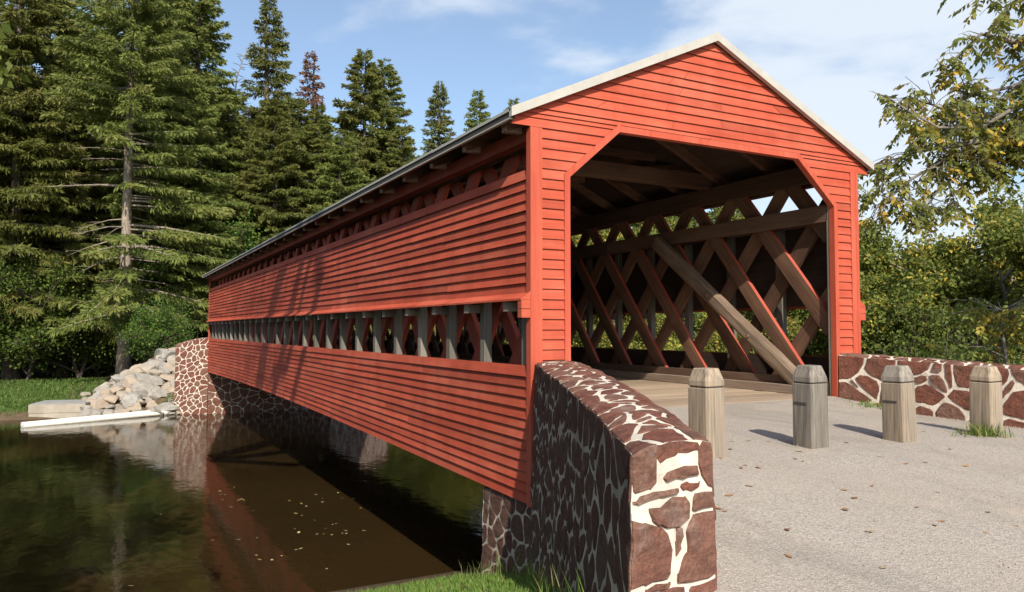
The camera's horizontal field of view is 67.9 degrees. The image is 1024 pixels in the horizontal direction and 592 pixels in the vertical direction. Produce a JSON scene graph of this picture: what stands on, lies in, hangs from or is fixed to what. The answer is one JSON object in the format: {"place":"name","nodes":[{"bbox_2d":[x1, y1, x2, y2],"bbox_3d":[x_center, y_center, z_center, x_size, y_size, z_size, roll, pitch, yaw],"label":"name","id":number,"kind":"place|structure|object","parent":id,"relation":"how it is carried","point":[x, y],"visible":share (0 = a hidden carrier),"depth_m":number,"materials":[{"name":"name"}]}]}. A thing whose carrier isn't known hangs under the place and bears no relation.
{"place":"outdoors","nodes":[
{"label":"outdoors","id":0,"kind":"place"},
{"bbox_2d":[0,409,484,591],"bbox_3d":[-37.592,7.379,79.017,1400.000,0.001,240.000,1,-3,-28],"label":"water","id":1,"kind":"structure","parent":0,"point":[146,508],"depth_m":16.79,"materials":[{"name":"liquid"}]},
{"bbox_2d":[21,410,174,427],"bbox_3d":[-17.687,5.272,32.867,0.415,0.325,6.130,-2,-3,40],"label":"floating boom","id":2,"kind":"object","parent":1,"relation":"on","point":[137,414],"visible":0.97,"depth_m":32.42,"materials":[{"name":"plastic"}]},
{"bbox_2d":[0,335,531,591],"bbox_3d":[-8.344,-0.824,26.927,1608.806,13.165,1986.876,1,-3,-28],"label":"ground","id":3,"kind":"structure","parent":0,"point":[21,415],"depth_m":34.98,"materials":[{"name":"plant"}]},
{"bbox_2d":[0,23,31,100],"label":"tree","id":4,"kind":"object","parent":3,"relation":"on","point":[5,73],"visible":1,"depth_m":5.02,"materials":[{"name":"green plant"}]},
{"bbox_2d":[0,262,52,363],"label":"understory tree","id":5,"kind":"object","parent":3,"relation":"on","point":[2,327],"visible":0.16,"depth_m":43.81,"materials":[{"name":"green plant"}]},
{"bbox_2d":[0,52,82,283],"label":"spruce tree","id":6,"kind":"object","parent":3,"relation":"on","point":[5,181],"visible":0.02,"depth_m":48.01,"materials":[{"name":"green plant"}]},
{"bbox_2d":[0,331,96,377],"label":"understory tree","id":7,"kind":"object","parent":3,"relation":"on","point":[49,370],"visible":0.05,"depth_m":48.33,"materials":[{"name":"green plant"}]},
{"bbox_2d":[0,377,105,415],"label":"lawn grass","id":8,"kind":"structure","parent":3,"relation":"on","point":[54,382],"depth_m":39.58,"materials":[{"name":"plant"}]},
{"bbox_2d":[0,0,116,378],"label":"spruce tree","id":9,"kind":"object","parent":3,"relation":"on","point":[21,41],"visible":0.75,"depth_m":46.06,"materials":[{"name":"green plant"}]},
{"bbox_2d":[0,245,116,379],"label":"understory tree","id":10,"kind":"object","parent":3,"relation":"on","point":[20,284],"visible":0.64,"depth_m":44.13,"materials":[{"name":"green plant"}]},
{"bbox_2d":[28,399,90,417],"bbox_3d":[-20.337,5.217,34.536,2.270,0.835,2.030,1,-3,-14],"label":"concrete slab","id":11,"kind":"object","parent":3,"relation":"on","point":[59,408],"visible":0.59,"depth_m":33.61,"materials":[{"name":"concrete"}]},
{"bbox_2d":[1,0,121,365],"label":"spruce tree","id":12,"kind":"object","parent":3,"relation":"on","point":[66,27],"visible":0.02,"depth_m":60.12,"materials":[{"name":"green plant"}]},
{"bbox_2d":[0,48,160,376],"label":"spruce tree","id":13,"kind":"object","parent":3,"relation":"on","point":[93,176],"visible":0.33,"depth_m":48.15,"materials":[{"name":"green plant"}]},
{"bbox_2d":[0,262,161,377],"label":"understory tree","id":14,"kind":"object","parent":3,"relation":"on","point":[78,374],"visible":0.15,"depth_m":46.65,"materials":[{"name":"green plant"}]},
{"bbox_2d":[78,409,103,416],"bbox_3d":[-18.649,5.266,33.722,0.976,0.563,1.024,-8,16,-9],"label":"boulder","id":15,"kind":"object","parent":3,"relation":"on","point":[88,412],"visible":0.56,"depth_m":33.49,"materials":[{"name":"stone"}]},
{"bbox_2d":[61,27,133,365],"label":"spruce tree","id":16,"kind":"object","parent":3,"relation":"on","point":[84,32],"depth_m":59.91,"materials":[{"name":"green plant"}]},
{"bbox_2d":[42,286,156,377],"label":"understory tree","id":17,"kind":"object","parent":3,"relation":"on","point":[100,365],"visible":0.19,"depth_m":48.43,"materials":[{"name":"green plant"}]},
{"bbox_2d":[91,399,108,408],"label":"boulder","id":18,"kind":"object","parent":3,"relation":"on","point":[99,404],"visible":0.88,"depth_m":34.05,"materials":[{"name":"stone"}]},
{"bbox_2d":[94,385,111,395],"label":"boulder","id":19,"kind":"object","parent":3,"relation":"on","point":[98,391],"visible":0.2,"depth_m":36.07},
{"bbox_2d":[102,408,114,414],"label":"boulder","id":20,"kind":"object","parent":3,"relation":"on","point":[108,411],"visible":0.6,"depth_m":33.91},
{"bbox_2d":[103,395,118,404],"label":"boulder","id":21,"kind":"object","parent":3,"relation":"on","point":[110,399],"visible":0.9,"depth_m":34.32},
{"bbox_2d":[109,386,123,394],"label":"boulder","id":22,"kind":"object","parent":3,"relation":"on","point":[113,390],"visible":0.75,"depth_m":34.94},
{"bbox_2d":[111,376,123,382],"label":"boulder","id":23,"kind":"object","parent":3,"relation":"on","point":[116,379],"visible":0.3,"depth_m":35.67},
{"bbox_2d":[7,0,237,374],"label":"spruce tree","id":24,"kind":"object","parent":3,"relation":"on","point":[139,112],"visible":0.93,"depth_m":44.48,"materials":[{"name":"green plant"}]},
{"bbox_2d":[116,390,128,400],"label":"boulder","id":25,"kind":"object","parent":3,"relation":"on","point":[122,393],"visible":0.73,"depth_m":34.80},
{"bbox_2d":[115,409,129,413],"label":"boulder","id":26,"kind":"object","parent":3,"relation":"on","point":[122,411],"visible":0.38,"depth_m":34.10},
{"bbox_2d":[76,208,170,329],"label":"understory tree","id":27,"kind":"object","parent":3,"relation":"on","point":[108,245],"depth_m":54.06,"materials":[{"name":"green plant"}]},
{"bbox_2d":[121,376,138,387],"bbox_3d":[-17.748,4.133,35.755,1.077,0.625,1.008,22,-23,-36],"label":"boulder","id":28,"kind":"object","parent":3,"relation":"on","point":[126,381],"visible":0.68,"depth_m":35.44,"materials":[{"name":"stone"}]},
{"bbox_2d":[120,393,141,408],"bbox_3d":[-17.465,4.819,34.892,1.004,0.608,1.022,20,22,29],"label":"boulder","id":29,"kind":"object","parent":3,"relation":"on","point":[127,400],"visible":0.88,"depth_m":34.65,"materials":[{"name":"stone"}]},
{"bbox_2d":[126,402,141,411],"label":"boulder","id":30,"kind":"object","parent":3,"relation":"on","point":[137,405],"visible":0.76,"depth_m":34.48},
{"bbox_2d":[131,389,147,396],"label":"boulder","id":31,"kind":"object","parent":3,"relation":"on","point":[143,392],"visible":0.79,"depth_m":35.20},
{"bbox_2d":[131,367,148,374],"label":"boulder","id":32,"kind":"object","parent":3,"relation":"on","point":[139,370],"visible":0.59,"depth_m":35.93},
{"bbox_2d":[131,371,149,381],"bbox_3d":[-17.629,3.866,36.093,0.779,0.691,1.229,2,-3,-43],"label":"boulder","id":33,"kind":"object","parent":3,"relation":"on","point":[140,377],"visible":0.66,"depth_m":35.75,"materials":[{"name":"stone"}]},
{"bbox_2d":[129,380,154,390],"bbox_3d":[-17.287,4.344,35.760,1.354,0.907,1.018,10,-25,-25],"label":"boulder","id":34,"kind":"object","parent":3,"relation":"on","point":[148,384],"visible":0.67,"depth_m":35.37,"materials":[{"name":"stone"}]},
{"bbox_2d":[139,359,159,370],"bbox_3d":[-17.507,3.382,37.025,1.132,0.617,1.359,-9,11,-6],"label":"boulder","id":35,"kind":"object","parent":3,"relation":"on","point":[152,364],"visible":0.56,"depth_m":36.63,"materials":[{"name":"stone"}]},
{"bbox_2d":[145,400,157,407],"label":"boulder","id":36,"kind":"object","parent":3,"relation":"on","point":[150,403],"visible":0.8,"depth_m":35.00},
{"bbox_2d":[146,385,161,398],"bbox_3d":[-16.832,4.514,35.684,0.959,0.625,0.603,2,-3,-38],"label":"boulder","id":37,"kind":"object","parent":3,"relation":"on","point":[153,392],"visible":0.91,"depth_m":35.52,"materials":[{"name":"stone"}]},
{"bbox_2d":[147,369,160,375],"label":"boulder","id":38,"kind":"object","parent":3,"relation":"on","point":[153,372],"visible":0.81,"depth_m":36.39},
{"bbox_2d":[110,294,198,359],"bbox_3d":[-18.333,1.644,39.617,3.885,3.790,3.948,-1,-3,12],"label":"understory tree","id":39,"kind":"object","parent":3,"relation":"on","point":[168,337],"visible":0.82,"depth_m":39.00,"materials":[{"name":"green plant"}]},
{"bbox_2d":[76,0,233,244],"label":"spruce tree","id":40,"kind":"object","parent":3,"relation":"on","point":[169,6],"visible":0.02,"depth_m":58.34,"materials":[{"name":"green plant"}]},
{"bbox_2d":[149,375,162,385],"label":"boulder","id":41,"kind":"object","parent":3,"relation":"on","point":[155,380],"visible":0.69,"depth_m":36.10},
{"bbox_2d":[149,406,163,415],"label":"boulder","id":42,"kind":"object","parent":3,"relation":"on","point":[153,409],"visible":0.62,"depth_m":34.54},
{"bbox_2d":[154,348,167,356],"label":"boulder","id":43,"kind":"object","parent":3,"relation":"on","point":[158,351],"visible":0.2,"depth_m":38.06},
{"bbox_2d":[158,389,167,396],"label":"boulder","id":44,"kind":"object","parent":3,"relation":"on","point":[163,393],"visible":0.66,"depth_m":35.63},
{"bbox_2d":[85,222,243,337],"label":"understory tree","id":45,"kind":"object","parent":3,"relation":"on","point":[146,268],"visible":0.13,"depth_m":46.83,"materials":[{"name":"green plant"}]},
{"bbox_2d":[158,361,170,374],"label":"boulder","id":46,"kind":"object","parent":3,"relation":"on","point":[163,368],"visible":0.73,"depth_m":36.60,"materials":[{"name":"stone"}]},
{"bbox_2d":[157,402,173,414],"bbox_3d":[-16.006,5.287,35.177,0.940,0.610,1.343,11,15,30],"label":"boulder","id":47,"kind":"object","parent":3,"relation":"on","point":[163,406],"visible":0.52,"depth_m":34.92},
{"bbox_2d":[158,350,175,359],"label":"boulder","id":48,"kind":"object","parent":3,"relation":"on","point":[165,354],"visible":0.44,"depth_m":37.30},
{"bbox_2d":[160,374,173,380],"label":"boulder","id":49,"kind":"object","parent":3,"relation":"on","point":[170,377],"visible":0.7,"depth_m":36.44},
{"bbox_2d":[161,381,172,389],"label":"boulder","id":50,"kind":"object","parent":3,"relation":"on","point":[167,385],"visible":0.48,"depth_m":36.01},
{"bbox_2d":[166,385,173,397],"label":"boulder","id":51,"kind":"object","parent":3,"relation":"on","point":[170,390],"visible":0.21,"depth_m":35.57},
{"bbox_2d":[167,355,174,366],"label":"boulder","id":52,"kind":"object","parent":3,"relation":"on","point":[171,359],"visible":0.34,"depth_m":36.99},
{"bbox_2d":[165,403,178,411],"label":"boulder","id":53,"kind":"object","parent":3,"relation":"on","point":[173,407],"visible":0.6,"depth_m":35.01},
{"bbox_2d":[97,64,257,337],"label":"spruce tree","id":54,"kind":"object","parent":3,"relation":"on","point":[207,120],"visible":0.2,"depth_m":48.24,"materials":[{"name":"green plant"}]},
{"bbox_2d":[96,0,258,338],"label":"spruce tree","id":55,"kind":"object","parent":3,"relation":"on","point":[223,99],"visible":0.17,"depth_m":53.23,"materials":[{"name":"green plant"}]},
{"bbox_2d":[174,337,208,414],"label":"stone wing wall","id":56,"kind":"structure","parent":3,"relation":"on","point":[191,379],"depth_m":35.24,"materials":[{"name":"stone"}]},
{"bbox_2d":[147,209,268,336],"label":"understory tree","id":57,"kind":"object","parent":3,"relation":"on","point":[251,244],"visible":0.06,"depth_m":49.29,"materials":[{"name":"green plant"}]},
{"bbox_2d":[220,48,258,336],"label":"spruce tree","id":58,"kind":"object","parent":3,"relation":"on","point":[240,91],"visible":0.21,"depth_m":57.80,"materials":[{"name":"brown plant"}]},
{"bbox_2d":[196,110,290,322],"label":"spruce tree","id":59,"kind":"object","parent":3,"relation":"on","point":[237,134],"visible":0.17,"depth_m":53.66,"materials":[{"name":"green plant"}]},
{"bbox_2d":[233,114,255,334],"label":"spruce tree","id":60,"kind":"object","parent":3,"relation":"on","point":[250,119],"visible":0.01,"depth_m":66.14,"materials":[{"name":"green plant"}]},
{"bbox_2d":[207,372,308,413],"bbox_3d":[-11.964,4.376,37.242,5.676,3.270,1.417,1,-3,-28],"label":"bridge abutment","id":61,"kind":"object","parent":3,"relation":"on","point":[226,395],"visible":0.34,"depth_m":35.97,"materials":[{"name":"red stone"}]},
{"bbox_2d":[231,0,301,220],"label":"spruce tree","id":62,"kind":"object","parent":3,"relation":"on","point":[277,79],"visible":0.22,"depth_m":60.52,"materials":[{"name":"green plant"}]},
{"bbox_2d":[218,96,316,317],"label":"spruce tree","id":63,"kind":"object","parent":3,"relation":"on","point":[264,180],"visible":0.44,"depth_m":52.50,"materials":[{"name":"green plant"}]},
{"bbox_2d":[238,97,330,327],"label":"spruce tree","id":64,"kind":"object","parent":3,"relation":"on","point":[298,105],"visible":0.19,"depth_m":55.03,"materials":[{"name":"green plant"}]},
{"bbox_2d":[248,102,347,337],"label":"spruce tree","id":65,"kind":"object","parent":3,"relation":"on","point":[325,126],"visible":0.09,"depth_m":56.07,"materials":[{"name":"green plant"}]},
{"bbox_2d":[293,50,331,189],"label":"spruce tree","id":66,"kind":"object","parent":3,"relation":"on","point":[314,86],"visible":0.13,"depth_m":62.56,"materials":[{"name":"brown plant"}]},
{"bbox_2d":[303,133,406,341],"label":"spruce tree","id":67,"kind":"object","parent":3,"relation":"on","point":[332,175],"visible":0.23,"depth_m":53.78,"materials":[{"name":"green plant"}]},
{"bbox_2d":[323,49,398,200],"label":"spruce tree","id":68,"kind":"object","parent":3,"relation":"on","point":[347,120],"visible":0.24,"depth_m":61.98,"materials":[{"name":"green plant"}]},
{"bbox_2d":[351,57,416,189],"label":"spruce tree","id":69,"kind":"object","parent":3,"relation":"on","point":[390,114],"visible":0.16,"depth_m":62.96,"materials":[{"name":"green plant"}]},
{"bbox_2d":[374,126,435,339],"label":"spruce tree","id":70,"kind":"object","parent":3,"relation":"on","point":[407,149],"visible":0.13,"depth_m":60.12,"materials":[{"name":"green plant"}]},
{"bbox_2d":[419,81,469,342],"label":"spruce tree","id":71,"kind":"object","parent":3,"relation":"on","point":[440,124],"visible":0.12,"depth_m":66.40,"materials":[{"name":"green plant"}]},
{"bbox_2d":[347,570,565,591],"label":"grass","id":72,"kind":"structure","parent":3,"relation":"on","point":[485,581],"depth_m":8.32,"materials":[{"name":"plant"}]},
{"bbox_2d":[462,89,496,340],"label":"spruce tree","id":73,"kind":"object","parent":3,"relation":"on","point":[472,123],"visible":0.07,"depth_m":68.33,"materials":[{"name":"green plant"}]},
{"bbox_2d":[481,486,531,575],"bbox_3d":[2.388,3.215,10.543,5.701,3.270,1.435,1,-3,-28],"label":"bridge abutment","id":74,"kind":"object","parent":3,"relation":"on","point":[506,525],"visible":0.18,"depth_m":9.26,"materials":[{"name":"red stone"}]},
{"bbox_2d":[203,32,873,507],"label":"covered bridge","id":75,"kind":"structure","parent":74,"relation":"on","point":[483,222],"depth_m":12.15,"materials":[{"name":"red paint"}]},
{"bbox_2d":[503,98,519,110],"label":"spruce tree","id":76,"kind":"object","parent":3,"relation":"on","point":[514,101],"visible":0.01,"depth_m":74.70,"materials":[{"name":"green plant"}]},
{"bbox_2d":[461,547,583,591],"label":"tall grass","id":77,"kind":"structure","parent":3,"relation":"on","point":[536,581],"depth_m":6.44,"materials":[{"name":"plant"}]},
{"bbox_2d":[571,229,625,335],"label":"broadleaf tree","id":78,"kind":"object","parent":3,"relation":"on","point":[576,239],"visible":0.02,"depth_m":56.92,"materials":[{"name":"green plant"}]},
{"bbox_2d":[571,229,657,346],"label":"broadleaf tree","id":79,"kind":"object","parent":3,"relation":"on","point":[577,342],"visible":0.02,"depth_m":52.26,"materials":[{"name":"green plant"}]},
{"bbox_2d":[528,360,717,591],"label":"stone wing wall","id":80,"kind":"structure","parent":3,"relation":"on","point":[608,450],"depth_m":4.01,"materials":[{"name":"stone"}]},
{"bbox_2d":[578,313,676,348],"bbox_3d":[5.428,2.999,39.608,7.214,7.106,6.318,-2,-3,33],"label":"broadleaf tree","id":81,"kind":"object","parent":3,"relation":"on","point":[635,343],"visible":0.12,"depth_m":37.80,"materials":[{"name":"green plant"}]},
{"bbox_2d":[606,229,660,327],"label":"broadleaf tree","id":82,"kind":"object","parent":3,"relation":"on","point":[635,233],"depth_m":45.61,"materials":[{"name":"green plant"}]},
{"bbox_2d":[630,216,672,234],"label":"spruce tree","id":83,"kind":"object","parent":3,"relation":"on","point":[636,225],"visible":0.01,"depth_m":71.99,"materials":[{"name":"green plant"}]},
{"bbox_2d":[671,214,696,227],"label":"spruce tree","id":84,"kind":"object","parent":3,"relation":"on","point":[694,222],"visible":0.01,"depth_m":73.84,"materials":[{"name":"green plant"}]},
{"bbox_2d":[638,206,744,234],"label":"broadleaf tree","id":85,"kind":"object","parent":3,"relation":"on","point":[735,216],"visible":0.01,"depth_m":63.55,"materials":[{"name":"green plant"}]},
{"bbox_2d":[656,312,751,350],"bbox_3d":[8.572,3.126,33.679,5.596,6.294,6.389,0,-2,-5],"label":"broadleaf tree","id":86,"kind":"object","parent":3,"relation":"on","point":[699,318],"visible":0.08,"depth_m":33.56,"materials":[{"name":"green plant"}]},
{"bbox_2d":[659,309,789,337],"bbox_3d":[13.090,1.510,38.422,10.637,10.035,9.442,-2,-3,42],"label":"broadleaf tree","id":87,"kind":"object","parent":3,"relation":"on","point":[748,316],"depth_m":36.37,"materials":[{"name":"green plant"}]},
{"bbox_2d":[694,311,803,353],"bbox_3d":[9.650,3.308,30.136,5.668,5.583,4.964,-1,-3,30],"label":"broadleaf tree","id":88,"kind":"object","parent":3,"relation":"on","point":[717,345],"visible":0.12,"depth_m":29.69,"materials":[{"name":"green plant"}]},
{"bbox_2d":[774,260,935,355],"bbox_3d":[13.901,1.776,33.613,9.275,9.136,8.123,-1,-3,20],"label":"broadleaf tree","id":89,"kind":"object","parent":3,"relation":"on","point":[816,344],"visible":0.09,"depth_m":32.25,"materials":[{"name":"green plant"}]},
{"bbox_2d":[787,219,1023,360],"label":"broadleaf tree","id":90,"kind":"object","parent":3,"relation":"on","point":[884,257],"visible":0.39,"depth_m":30.67,"materials":[{"name":"green plant"}]},
{"bbox_2d":[817,289,1023,362],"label":"leafy bush","id":91,"kind":"object","parent":3,"relation":"on","point":[920,337],"visible":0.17,"depth_m":28.41,"materials":[{"name":"green plant"}]},
{"bbox_2d":[861,339,985,359],"bbox_3d":[13.299,3.848,23.634,6.179,5.058,6.550,-1,-3,29],"label":"leafy bush","id":92,"kind":"object","parent":3,"relation":"on","point":[939,356],"depth_m":24.35,"materials":[{"name":"green plant"}]},
{"bbox_2d":[859,211,990,342],"bbox_3d":[17.002,1.090,35.533,9.567,10.760,10.924,1,-3,-30],"label":"broadleaf tree","id":93,"kind":"object","parent":3,"relation":"on","point":[861,239],"visible":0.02,"depth_m":32.24,"materials":[{"name":"green plant"}]},
{"bbox_2d":[839,353,1023,428],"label":"stone wing wall","id":94,"kind":"structure","parent":3,"relation":"on","point":[941,388],"depth_m":10.08,"materials":[{"name":"stone"}]},
{"bbox_2d":[858,0,1023,244],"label":"walnut tree","id":95,"kind":"object","parent":3,"relation":"on","point":[992,142],"visible":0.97,"depth_m":12.93,"materials":[{"name":"green plant"}]},
{"bbox_2d":[870,197,1023,345],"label":"broadleaf tree","id":96,"kind":"object","parent":3,"relation":"on","point":[995,226],"visible":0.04,"depth_m":30.61,"materials":[{"name":"green plant"}]},
{"bbox_2d":[907,297,1023,364],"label":"yellow sapling","id":97,"kind":"object","parent":3,"relation":"on","point":[978,314],"visible":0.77,"depth_m":17.12,"materials":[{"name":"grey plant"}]},
{"bbox_2d":[922,203,1023,354],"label":"broadleaf tree","id":98,"kind":"object","parent":3,"relation":"on","point":[999,260],"visible":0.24,"depth_m":29.44,"materials":[{"name":"green plant"}]},
{"bbox_2d":[946,332,1023,364],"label":"leafy bush","id":99,"kind":"object","parent":3,"relation":"on","point":[1013,351],"visible":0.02,"depth_m":21.85,"materials":[{"name":"green plant"}]},
{"bbox_2d":[962,183,1023,234],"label":"broadleaf tree","id":100,"kind":"object","parent":3,"relation":"on","point":[979,206],"visible":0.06,"depth_m":36.63,"materials":[{"name":"green plant"}]},
{"bbox_2d":[973,236,1023,363],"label":"broadleaf tree","id":101,"kind":"object","parent":3,"relation":"on","point":[1020,341],"visible":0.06,"depth_m":27.46,"materials":[{"name":"green plant"}]},
{"bbox_2d":[0,0,1023,258],"label":"sky","id":102,"kind":"structure","parent":0,"point":[830,55],"materials":[{"name":"blue"}]},
{"bbox_2d":[631,397,1023,591],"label":"road","id":103,"kind":"structure","parent":0,"point":[953,552],"depth_m":5.01,"materials":[{"name":"gravel"}]},
{"bbox_2d":[688,367,725,458],"bbox_3d":[1.646,0.995,6.429,0.222,0.770,0.222,1,-3,-30],"label":"timber bollard","id":104,"kind":"object","parent":103,"relation":"on","point":[706,402],"visible":0.75,"depth_m":6.35,"materials":[{"name":"brown wood"}]},
{"bbox_2d":[792,365,828,448],"bbox_3d":[2.730,1.020,6.959,0.222,0.770,0.222,0,-2,-26],"label":"timber bollard","id":105,"kind":"object","parent":103,"relation":"on","point":[810,408],"visible":0.85,"depth_m":6.88,"materials":[{"name":"grey wood"}]},
{"bbox_2d":[849,400,881,409],"bbox_3d":[4.925,1.509,10.579,1.043,0.157,0.609,1,-3,-28],"label":"weed tuft","id":106,"kind":"object","parent":103,"relation":"on","point":[868,404],"visible":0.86,"depth_m":10.55,"materials":[{"name":"green plant"}]},
{"bbox_2d":[881,365,916,442],"bbox_3d":[3.751,1.051,7.378,0.222,0.750,0.221,0,-3,-29],"label":"timber bollard","id":107,"kind":"object","parent":103,"relation":"on","point":[899,423],"visible":0.89,"depth_m":7.30,"materials":[{"name":"brown wood"}]},
{"bbox_2d":[969,365,1002,435],"bbox_3d":[4.918,1.098,7.889,0.221,0.740,0.222,0,-1,-27],"label":"timber bollard","id":108,"kind":"object","parent":103,"relation":"on","point":[985,397],"visible":0.79,"depth_m":7.82,"materials":[{"name":"brown wood"}]},
{"bbox_2d":[951,421,1023,439],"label":"weed tuft","id":109,"kind":"object","parent":103,"relation":"on","point":[979,431],"visible":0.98,"depth_m":7.67,"materials":[{"name":"green plant"}]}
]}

